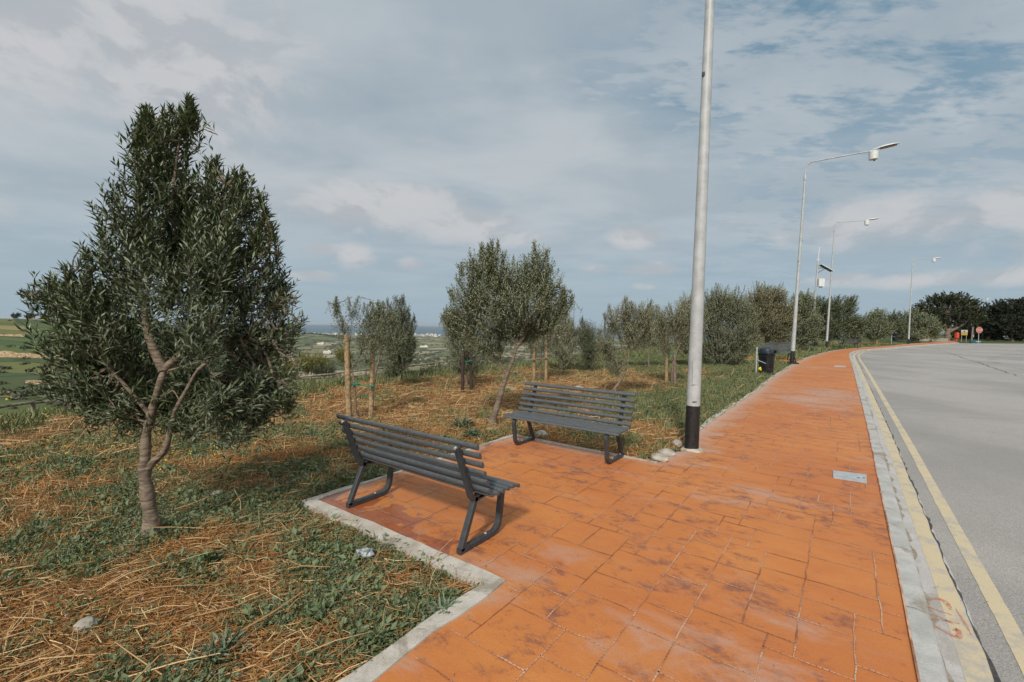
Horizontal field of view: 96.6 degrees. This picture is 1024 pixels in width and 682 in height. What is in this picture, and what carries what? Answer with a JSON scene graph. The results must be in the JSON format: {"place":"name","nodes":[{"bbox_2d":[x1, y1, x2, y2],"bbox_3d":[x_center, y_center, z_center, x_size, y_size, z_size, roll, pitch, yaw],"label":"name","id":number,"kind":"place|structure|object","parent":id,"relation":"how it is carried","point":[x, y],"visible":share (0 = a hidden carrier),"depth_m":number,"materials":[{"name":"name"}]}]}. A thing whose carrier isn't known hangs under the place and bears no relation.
{"place":"outdoors","nodes":[
{"label":"outdoors","id":0,"kind":"place"},
{"bbox_2d":[10,312,20,318],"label":"ridge tree","id":1,"kind":"object","parent":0,"point":[15,316],"visible":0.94,"depth_m":618.66,"materials":[{"name":"green plant"}]},
{"bbox_2d":[0,318,1023,681],"bbox_3d":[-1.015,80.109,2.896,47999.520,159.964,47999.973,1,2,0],"label":"ground","id":2,"kind":"structure","parent":0,"point":[18,376],"depth_m":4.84,"materials":[{"name":"green plant"}]},
{"bbox_2d":[0,334,25,336],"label":"terrace wall","id":3,"kind":"structure","parent":2,"relation":"on","point":[20,335],"depth_m":329.81,"materials":[{"name":"beige stone"}]},
{"bbox_2d":[23,312,35,318],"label":"ridge tree","id":4,"kind":"object","parent":2,"relation":"on","point":[31,316],"visible":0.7,"depth_m":615.76,"materials":[{"name":"green plant"}]},
{"bbox_2d":[0,351,59,358],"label":"terrace wall","id":5,"kind":"structure","parent":2,"relation":"on","point":[11,354],"depth_m":235.09,"materials":[{"name":"beige stone"}]},
{"bbox_2d":[25,380,115,383],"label":"terrace wall","id":6,"kind":"structure","parent":2,"relation":"on","point":[32,381],"depth_m":160.28,"materials":[{"name":"beige stone"}]},
{"bbox_2d":[72,616,98,632],"bbox_3d":[-2.317,1.544,2.477,0.114,0.073,0.106,1,2,15],"label":"stone","id":7,"kind":"object","parent":2,"relation":"on","point":[87,619],"visible":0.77,"depth_m":2.46,"materials":[{"name":"beige stone"}]},
{"bbox_2d":[14,92,308,537],"bbox_3d":[-2.636,-0.164,3.503,2.188,3.401,1.129,1,2,11],"label":"olive tree","id":8,"kind":"object","parent":2,"relation":"on","point":[207,250],"visible":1,"depth_m":3.37,"materials":[{"name":"green plant"}]},
{"bbox_2d":[184,547,223,565],"bbox_3d":[-2.125,1.488,3.147,0.241,0.127,0.155,-1,3,-42],"label":"weed plant","id":9,"kind":"object","parent":2,"relation":"on","point":[209,556],"visible":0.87,"depth_m":3.13,"materials":[{"name":"green plant"}]},
{"bbox_2d":[7,460,407,672],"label":"pale flowers","id":10,"kind":"object","parent":2,"relation":"on","point":[140,595],"visible":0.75,"depth_m":2.85,"materials":[{"name":"white plant"}]},
{"bbox_2d":[172,620,262,677],"bbox_3d":[-1.444,1.506,2.242,0.394,0.190,0.298,0,2,-33],"label":"weed plant","id":11,"kind":"object","parent":2,"relation":"on","point":[224,644],"visible":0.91,"depth_m":2.25,"materials":[{"name":"green plant"}]},
{"bbox_2d":[269,358,298,379],"bbox_3d":[-9.850,1.826,19.568,1.394,2.292,1.135,1,2,0],"label":"shrub","id":12,"kind":"object","parent":2,"relation":"on","point":[289,365],"visible":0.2,"depth_m":19.46,"materials":[{"name":"green plant"}]},
{"bbox_2d":[0,320,580,410],"bbox_3d":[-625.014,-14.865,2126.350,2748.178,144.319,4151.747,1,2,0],"label":"valley scrub","id":13,"kind":"object","parent":2,"relation":"on","point":[23,392],"visible":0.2,"depth_m":293.32,"materials":[{"name":"green plant"}]},
{"bbox_2d":[0,360,580,470],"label":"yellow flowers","id":14,"kind":"object","parent":2,"relation":"on","point":[191,451],"visible":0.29,"depth_m":5.69,"materials":[{"name":"yellow plant"}]},
{"bbox_2d":[291,349,332,377],"bbox_3d":[-9.036,1.633,20.618,1.838,2.686,1.418,1,2,0],"label":"shrub","id":15,"kind":"object","parent":2,"relation":"on","point":[309,364],"visible":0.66,"depth_m":20.40,"materials":[{"name":"green plant"}]},
{"bbox_2d":[0,347,631,412],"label":"stone wall","id":16,"kind":"structure","parent":2,"relation":"on","point":[48,401],"depth_m":18.91,"materials":[{"name":"grey stone"}]},
{"bbox_2d":[310,362,338,378],"bbox_3d":[-8.066,1.745,19.599,1.186,1.720,0.952,1,2,0],"label":"shrub","id":17,"kind":"object","parent":2,"relation":"on","point":[322,368],"visible":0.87,"depth_m":19.50,"materials":[{"name":"green plant"}]},
{"bbox_2d":[303,591,347,622],"bbox_3d":[-1.057,1.498,2.557,0.192,0.117,0.213,2,2,20],"label":"weed plant","id":18,"kind":"object","parent":2,"relation":"on","point":[315,610],"visible":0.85,"depth_m":2.57,"materials":[{"name":"green plant"}]},
{"bbox_2d":[333,346,354,364],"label":"shrub","id":19,"kind":"object","parent":2,"relation":"on","point":[339,355],"visible":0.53,"depth_m":21.98,"materials":[{"name":"green plant"}]},
{"bbox_2d":[344,335,351,416],"bbox_3d":[-2.817,0.642,7.830,0.142,1.496,0.098,1,2,0],"label":"tree stake","id":20,"kind":"object","parent":2,"relation":"on","point":[347,376],"visible":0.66,"depth_m":7.79,"materials":[{"name":"brown wood"}]},
{"bbox_2d":[325,295,386,416],"bbox_3d":[-2.685,0.291,7.878,1.098,2.167,0.568,1,2,0],"label":"olive sapling","id":21,"kind":"object","parent":2,"relation":"on","point":[342,325],"visible":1,"depth_m":7.83,"materials":[{"name":"green plant"}]},
{"bbox_2d":[356,547,374,558],"bbox_3d":[-1.049,1.516,3.255,0.138,0.076,0.100,1,2,0],"label":"crumpled wrapper","id":22,"kind":"object","parent":2,"relation":"on","point":[370,553],"visible":0.84,"depth_m":3.23,"materials":[{"name":"white paper"}]},
{"bbox_2d":[368,333,374,417],"bbox_3d":[-2.458,0.616,7.999,0.117,1.510,0.087,1,2,0],"label":"tree stake","id":23,"kind":"object","parent":2,"relation":"on","point":[371,389],"visible":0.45,"depth_m":7.97,"materials":[{"name":"brown wood"}]},
{"bbox_2d":[354,618,390,658],"bbox_3d":[-0.714,1.546,2.376,0.190,0.121,0.189,-1,3,-38],"label":"weed plant","id":24,"kind":"object","parent":2,"relation":"on","point":[379,634],"visible":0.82,"depth_m":2.39,"materials":[{"name":"green plant"}]},
{"bbox_2d":[363,297,408,386],"bbox_3d":[-3.037,0.120,11.006,1.173,2.389,0.840,1,2,0],"label":"olive tree","id":25,"kind":"object","parent":2,"relation":"on","point":[389,327],"visible":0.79,"depth_m":10.95,"materials":[{"name":"green plant"}]},
{"bbox_2d":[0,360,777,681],"bbox_3d":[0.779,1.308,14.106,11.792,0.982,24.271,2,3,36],"label":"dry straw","id":26,"kind":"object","parent":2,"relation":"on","point":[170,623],"visible":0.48,"depth_m":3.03,"materials":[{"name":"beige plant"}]},
{"bbox_2d":[0,358,784,681],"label":"green weeds","id":27,"kind":"object","parent":2,"relation":"on","point":[312,544],"visible":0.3,"depth_m":3.31,"materials":[{"name":"green plant"}]},
{"bbox_2d":[381,294,418,377],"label":"olive tree","id":28,"kind":"object","parent":2,"relation":"on","point":[406,354],"visible":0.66,"depth_m":13.42,"materials":[{"name":"green plant"}]},
{"bbox_2d":[419,362,447,371],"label":"shrub","id":29,"kind":"object","parent":2,"relation":"on","point":[430,368],"visible":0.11,"depth_m":22.03,"materials":[{"name":"green plant"}]},
{"bbox_2d":[422,588,461,614],"bbox_3d":[-0.406,1.537,2.634,0.262,0.143,0.223,0,2,-19],"label":"weed plant","id":30,"kind":"object","parent":2,"relation":"on","point":[443,602],"visible":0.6,"depth_m":2.65,"materials":[{"name":"green plant"}]},
{"bbox_2d":[437,586,462,600],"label":"weed plant","id":31,"kind":"object","parent":2,"relation":"on","point":[451,594],"visible":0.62,"depth_m":2.79,"materials":[{"name":"green plant"}]},
{"bbox_2d":[448,412,475,427],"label":"weed plant","id":32,"kind":"object","parent":2,"relation":"on","point":[463,424],"visible":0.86,"depth_m":7.24,"materials":[{"name":"green plant"}]},
{"bbox_2d":[461,350,464,391],"bbox_3d":[-1.231,0.771,11.386,0.091,1.066,0.083,1,2,0],"label":"tree stake","id":33,"kind":"object","parent":2,"relation":"on","point":[462,369],"visible":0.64,"depth_m":11.36,"materials":[{"name":"wood"}]},
{"bbox_2d":[438,304,488,384],"bbox_3d":[-1.264,0.124,12.213,1.453,2.300,1.032,1,2,0],"label":"olive tree","id":34,"kind":"object","parent":2,"relation":"on","point":[457,349],"visible":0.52,"depth_m":12.12,"materials":[{"name":"green plant"}]},
{"bbox_2d":[469,351,472,390],"bbox_3d":[-1.035,0.771,11.536,0.102,1.061,0.073,1,2,0],"label":"tree stake","id":35,"kind":"object","parent":2,"relation":"on","point":[471,375],"visible":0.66,"depth_m":11.51,"materials":[{"name":"brown wood"}]},
{"bbox_2d":[461,426,483,438],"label":"weed plant","id":36,"kind":"object","parent":2,"relation":"on","point":[471,432],"visible":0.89,"depth_m":6.70,"materials":[{"name":"green plant"}]},
{"bbox_2d":[301,434,657,681],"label":"path edging","id":37,"kind":"object","parent":2,"relation":"on","point":[381,664],"visible":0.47,"depth_m":2.98,"materials":[{"name":"concrete"}]},
{"bbox_2d":[483,357,523,364],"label":"shrub","id":38,"kind":"object","parent":2,"relation":"on","point":[495,361],"visible":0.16,"depth_m":24.00,"materials":[{"name":"green plant"}]},
{"bbox_2d":[439,237,582,424],"bbox_3d":[-0.019,-0.121,7.507,2.395,3.187,1.237,1,2,0],"label":"olive tree","id":39,"kind":"object","parent":2,"relation":"on","point":[524,326],"visible":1,"depth_m":7.44,"materials":[{"name":"green plant"}]},
{"bbox_2d":[532,345,535,380],"bbox_3d":[0.670,0.465,13.876,0.126,1.541,0.094,1,2,0],"label":"tree stake","id":40,"kind":"object","parent":2,"relation":"on","point":[534,365],"visible":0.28,"depth_m":13.85,"materials":[{"name":"brown wood"}]},
{"bbox_2d":[534,430,547,438],"bbox_3d":[0.445,1.414,6.894,0.217,0.129,0.166,0,2,-18],"label":"stone","id":41,"kind":"object","parent":2,"relation":"on","point":[540,433],"visible":0.7,"depth_m":6.84,"materials":[{"name":"grey stone"}]},
{"bbox_2d":[544,335,547,380],"bbox_3d":[1.034,0.530,13.778,0.101,1.428,0.094,1,2,0],"label":"tree stake","id":42,"kind":"object","parent":2,"relation":"on","point":[546,366],"visible":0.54,"depth_m":13.75,"materials":[{"name":"brown wood"}]},
{"bbox_2d":[525,303,573,379],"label":"olive sapling","id":43,"kind":"object","parent":2,"relation":"on","point":[555,336],"visible":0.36,"depth_m":13.82,"materials":[{"name":"green plant"}]},
{"bbox_2d":[548,301,583,369],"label":"olive tree","id":44,"kind":"object","parent":2,"relation":"on","point":[563,356],"visible":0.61,"depth_m":16.90,"materials":[{"name":"green plant"}]},
{"bbox_2d":[575,315,602,370],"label":"olive tree","id":45,"kind":"object","parent":2,"relation":"on","point":[588,350],"visible":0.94,"depth_m":16.91,"materials":[{"name":"green plant"}]},
{"bbox_2d":[597,345,651,352],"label":"shrub","id":46,"kind":"object","parent":2,"relation":"on","point":[621,349],"visible":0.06,"depth_m":31.96,"materials":[{"name":"green plant"}]},
{"bbox_2d":[594,294,659,395],"bbox_3d":[2.746,0.135,10.915,1.599,2.545,0.727,1,2,0],"label":"olive tree","id":47,"kind":"object","parent":2,"relation":"on","point":[632,336],"visible":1,"depth_m":10.85,"materials":[{"name":"green plant"}]},
{"bbox_2d":[636,448,650,459],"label":"weed plant","id":48,"kind":"object","parent":2,"relation":"on","point":[645,455],"visible":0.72,"depth_m":5.81,"materials":[{"name":"green plant"}]},
{"bbox_2d":[620,305,673,367],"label":"olive tree","id":49,"kind":"object","parent":2,"relation":"on","point":[656,339],"visible":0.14,"depth_m":18.45,"materials":[{"name":"green plant"}]},
{"bbox_2d":[665,328,667,383],"bbox_3d":[4.485,0.460,13.223,0.130,1.653,0.089,1,2,0],"label":"tree stake","id":50,"kind":"object","parent":2,"relation":"on","point":[666,367],"visible":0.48,"depth_m":13.19,"materials":[{"name":"brown wood"}]},
{"bbox_2d":[658,448,675,456],"bbox_3d":[1.992,1.449,5.877,0.221,0.131,0.158,1,2,17],"label":"stone","id":51,"kind":"object","parent":2,"relation":"on","point":[669,452],"visible":0.67,"depth_m":5.82,"materials":[{"name":"beige stone"}]},
{"bbox_2d":[650,298,690,383],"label":"olive sapling","id":52,"kind":"object","parent":2,"relation":"on","point":[679,320],"visible":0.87,"depth_m":13.13,"materials":[{"name":"green plant"}]},
{"bbox_2d":[673,353,675,384],"bbox_3d":[4.722,0.827,13.236,0.117,0.950,0.083,1,2,0],"label":"tree stake","id":53,"kind":"object","parent":2,"relation":"on","point":[674,369],"visible":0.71,"depth_m":13.20,"materials":[{"name":"brown wood"}]},
{"bbox_2d":[672,439,681,446],"bbox_3d":[2.307,1.432,6.367,0.126,0.107,0.158,1,2,-4],"label":"stone","id":54,"kind":"object","parent":2,"relation":"on","point":[676,442],"visible":0.92,"depth_m":6.32,"materials":[{"name":"beige stone"}]},
{"bbox_2d":[668,290,711,359],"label":"olive tree","id":55,"kind":"object","parent":2,"relation":"on","point":[686,351],"visible":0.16,"depth_m":19.42,"materials":[{"name":"green plant"}]},
{"bbox_2d":[702,282,761,364],"bbox_3d":[9.661,-0.689,20.443,3.066,3.867,2.205,2,2,21],"label":"olive tree","id":56,"kind":"object","parent":2,"relation":"on","point":[720,308],"visible":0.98,"depth_m":20.16,"materials":[{"name":"green plant"}]},
{"bbox_2d":[755,347,776,373],"bbox_3d":[9.329,0.756,16.783,0.657,1.050,0.564,1,2,0],"label":"litter bin","id":57,"kind":"object","parent":2,"relation":"on","point":[767,356],"visible":0.85,"depth_m":16.59,"materials":[{"name":"plastic"}]},
{"bbox_2d":[743,281,803,344],"bbox_3d":[17.098,-1.523,29.947,3.918,4.878,2.956,1,2,0],"label":"olive tree","id":58,"kind":"object","parent":2,"relation":"on","point":[779,315],"visible":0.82,"depth_m":29.51,"materials":[{"name":"green plant"}]},
{"bbox_2d":[745,356,802,361],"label":"bench platform","id":59,"kind":"structure","parent":2,"relation":"on","point":[783,359],"depth_m":24.32,"materials":[{"name":"concrete"}]},
{"bbox_2d":[758,344,790,359],"bbox_3d":[13.930,0.577,24.016,1.660,0.822,0.586,1,2,5],"label":"park bench","id":60,"kind":"object","parent":59,"relation":"on","point":[776,348],"visible":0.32,"depth_m":24.14,"materials":[{"name":"grey metal"}]},
{"bbox_2d":[767,342,790,354],"bbox_3d":[16.368,0.474,27.840,1.660,0.822,0.586,1,2,3],"label":"park bench","id":61,"kind":"object","parent":2,"relation":"on","point":[778,343],"visible":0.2,"depth_m":27.62,"materials":[{"name":"grey metal"}]},
{"bbox_2d":[787,288,827,350],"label":"olive tree","id":62,"kind":"object","parent":2,"relation":"on","point":[807,332],"visible":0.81,"depth_m":33.55,"materials":[{"name":"green plant"}]},
{"bbox_2d":[683,341,941,439],"bbox_3d":[35.631,0.760,42.624,97.567,0.256,4.897,-1,3,-45],"label":"path lip","id":63,"kind":"object","parent":2,"relation":"on","point":[720,413],"visible":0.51,"depth_m":10.50,"materials":[{"name":"grey concrete"}]},
{"bbox_2d":[810,247,833,349],"bbox_3d":[24.619,-3.325,36.335,1.419,8.256,0.700,2,2,17],"label":"solar mast","id":64,"kind":"object","parent":2,"relation":"on","point":[819,282],"visible":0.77,"depth_m":36.31,"materials":[{"name":"grey metal"}]},
{"bbox_2d":[811,294,870,346],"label":"olive tree","id":65,"kind":"object","parent":2,"relation":"on","point":[839,323],"visible":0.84,"depth_m":40.52,"materials":[{"name":"green plant"}]},
{"bbox_2d":[788,143,899,363],"bbox_3d":[14.720,-3.607,20.431,3.733,9.667,0.457,2,2,32],"label":"street lamp","id":66,"kind":"object","parent":2,"relation":"on","point":[873,154],"visible":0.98,"depth_m":21.27,"materials":[{"name":"grey metal"}]},
{"bbox_2d":[825,218,878,346],"bbox_3d":[28.987,-4.805,38.919,3.550,11.147,0.348,1,2,16],"label":"street lamp","id":67,"kind":"object","parent":2,"relation":"on","point":[866,222],"visible":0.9,"depth_m":39.33,"materials":[{"name":"grey metal"}]},
{"bbox_2d":[842,323,866,342],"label":"olive tree","id":68,"kind":"object","parent":2,"relation":"on","point":[855,337],"visible":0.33,"depth_m":55.62,"materials":[{"name":"green plant"}]},
{"bbox_2d":[862,307,896,344],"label":"olive tree","id":69,"kind":"object","parent":2,"relation":"on","point":[878,327],"visible":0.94,"depth_m":49.62,"materials":[{"name":"green plant"}]},
{"bbox_2d":[891,332,898,343],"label":"litter bin","id":70,"kind":"object","parent":2,"relation":"on","point":[894,336],"visible":0.87,"depth_m":51.83,"materials":[{"name":"plastic"}]},
{"bbox_2d":[886,309,913,342],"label":"olive tree","id":71,"kind":"object","parent":2,"relation":"on","point":[902,331],"visible":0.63,"depth_m":59.38,"materials":[{"name":"green plant"}]},
{"bbox_2d":[849,342,958,681],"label":"kerb","id":72,"kind":"structure","parent":2,"relation":"on","point":[930,664],"depth_m":3.04,"materials":[{"name":"concrete"}]},
{"bbox_2d":[898,308,913,340],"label":"olive tree","id":73,"kind":"object","parent":2,"relation":"on","point":[900,314],"visible":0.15,"depth_m":67.87,"materials":[{"name":"green plant"}]},
{"bbox_2d":[904,307,946,342],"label":"olive tree","id":74,"kind":"object","parent":2,"relation":"on","point":[922,323],"visible":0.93,"depth_m":62.49,"materials":[{"name":"green plant"}]},
{"bbox_2d":[920,338,931,340],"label":"wall","id":75,"kind":"structure","parent":2,"relation":"on","point":[926,339],"depth_m":73.89,"materials":[{"name":"stone"}]},
{"bbox_2d":[932,338,948,340],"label":"wall","id":76,"kind":"structure","parent":2,"relation":"on","point":[943,339],"depth_m":73.99,"materials":[{"name":"stone"}]},
{"bbox_2d":[911,290,989,340],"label":"spreading tree","id":77,"kind":"object","parent":2,"relation":"on","point":[963,308],"visible":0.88,"depth_m":75.05,"materials":[{"name":"green plant"}]},
{"bbox_2d":[954,332,958,340],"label":"orange bin","id":78,"kind":"object","parent":2,"relation":"on","point":[956,334],"visible":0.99,"depth_m":74.23,"materials":[{"name":"plastic"}]},
{"bbox_2d":[961,330,967,340],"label":"notice board","id":79,"kind":"object","parent":2,"relation":"on","point":[965,332],"visible":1,"depth_m":73.95,"materials":[{"name":"yellow metal"}]},
{"bbox_2d":[970,327,973,342],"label":"leaning post","id":80,"kind":"object","parent":2,"relation":"on","point":[971,340],"visible":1,"depth_m":67.17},
{"bbox_2d":[944,324,1009,339],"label":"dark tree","id":81,"kind":"object","parent":2,"relation":"on","point":[965,327],"visible":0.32,"depth_m":94.03,"materials":[{"name":"green plant"}]},
{"bbox_2d":[969,302,1010,340],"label":"dark tree","id":82,"kind":"object","parent":2,"relation":"on","point":[984,334],"visible":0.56,"depth_m":81.47,"materials":[{"name":"green plant"}]},
{"bbox_2d":[982,296,1023,341],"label":"dark tree","id":83,"kind":"object","parent":2,"relation":"on","point":[1012,313],"visible":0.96,"depth_m":79.19,"materials":[{"name":"green plant"}]},
{"bbox_2d":[0,0,1023,333],"label":"sky","id":84,"kind":"structure","parent":0,"point":[387,139],"materials":[{"name":"blue"}]},
{"bbox_2d":[167,323,863,339],"bbox_3d":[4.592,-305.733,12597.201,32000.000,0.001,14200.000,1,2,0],"label":"sea","id":85,"kind":"structure","parent":0,"point":[323,329],"depth_m":8739.05,"materials":[{"name":"liquid"}]},
{"bbox_2d":[320,341,956,681],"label":"path","id":86,"kind":"structure","parent":0,"point":[635,654],"depth_m":3.32,"materials":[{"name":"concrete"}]},
{"bbox_2d":[336,414,519,555],"bbox_3d":[-0.778,1.089,3.823,1.660,0.822,0.586,2,3,36],"label":"park bench","id":87,"kind":"object","parent":86,"relation":"on","point":[480,484],"visible":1,"depth_m":3.60,"materials":[{"name":"grey metal"}]},
{"bbox_2d":[503,382,635,463],"bbox_3d":[0.722,1.034,5.962,1.660,0.822,0.586,2,3,36],"label":"park bench","id":88,"kind":"object","parent":86,"relation":"on","point":[618,428],"visible":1,"depth_m":5.92,"materials":[{"name":"grey metal"}]},
{"bbox_2d":[331,364,920,681],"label":"path joints","id":89,"kind":"object","parent":86,"relation":"on","point":[795,642],"visible":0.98,"depth_m":3.22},
{"bbox_2d":[650,453,669,461],"bbox_3d":[1.828,1.451,5.633,0.221,0.114,0.172,2,3,34],"label":"stone","id":90,"kind":"object","parent":86,"relation":"on","point":[659,457],"visible":0.88,"depth_m":5.59,"materials":[{"name":"beige stone"}]},
{"bbox_2d":[681,0,714,452],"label":"street lamp","id":91,"kind":"object","parent":86,"relation":"on","point":[692,429],"visible":0.88,"depth_m":6.00,"materials":[{"name":"grey metal"}]},
{"bbox_2d":[692,360,698,384],"bbox_3d":[2.426,0.418,6.028,0.075,0.320,0.006,1,2,0],"label":"access door","id":92,"kind":"structure","parent":91,"relation":"in","point":[695,363],"depth_m":6.03,"materials":[{"name":"grey metal"}]},
{"bbox_2d":[833,470,866,482],"bbox_3d":[3.795,1.526,5.118,0.312,0.032,0.363,2,3,34],"label":"access cover","id":93,"kind":"object","parent":86,"relation":"on","point":[855,477],"visible":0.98,"depth_m":5.09,"materials":[{"name":"grey metal"}]},
{"bbox_2d":[840,339,859,347],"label":"park bench","id":94,"kind":"object","parent":86,"relation":"on","point":[849,340],"visible":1,"depth_m":41.08,"materials":[{"name":"grey metal"}]},
{"bbox_2d":[907,257,941,343],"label":"street lamp","id":95,"kind":"object","parent":86,"relation":"on","point":[933,260],"visible":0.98,"depth_m":54.90,"materials":[{"name":"grey metal"}]},
{"bbox_2d":[855,343,1023,681],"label":"road","id":96,"kind":"structure","parent":0,"point":[966,435],"depth_m":6.89,"materials":[{"name":"grey asphalt"}]},
{"bbox_2d":[852,344,953,681],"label":"gutter grime","id":97,"kind":"object","parent":96,"relation":"on","point":[932,613],"visible":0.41,"depth_m":3.58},
{"bbox_2d":[852,343,991,681],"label":"gutter","id":98,"kind":"object","parent":96,"relation":"on","point":[947,648],"visible":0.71,"depth_m":3.24,"materials":[{"name":"concrete"}]},
{"bbox_2d":[928,597,971,638],"bbox_3d":[2.674,1.694,2.807,0.185,0.001,0.479,2,3,37],"label":"spray paint","id":99,"kind":"object","parent":98,"relation":"on","point":[958,630],"visible":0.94,"depth_m":2.75,"materials":[{"name":"paint"}]},
{"bbox_2d":[853,343,993,681],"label":"road marking","id":100,"kind":"object","parent":96,"relation":"on","point":[972,657],"visible":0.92,"depth_m":3.25,"materials":[{"name":"yellow paint"}]},
{"bbox_2d":[855,344,1000,681],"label":"road seam","id":101,"kind":"object","parent":96,"relation":"on","point":[996,678],"visible":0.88,"depth_m":3.17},
{"bbox_2d":[858,343,1023,674],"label":"road marking","id":102,"kind":"object","parent":96,"relation":"on","point":[1011,630],"visible":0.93,"depth_m":3.53,"materials":[{"name":"yellow paint"}]},
{"bbox_2d":[976,327,982,343],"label":"stop sign","id":103,"kind":"object","parent":96,"relation":"on","point":[979,330],"visible":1,"depth_m":59.89,"materials":[{"name":"red metal"}]}
]}

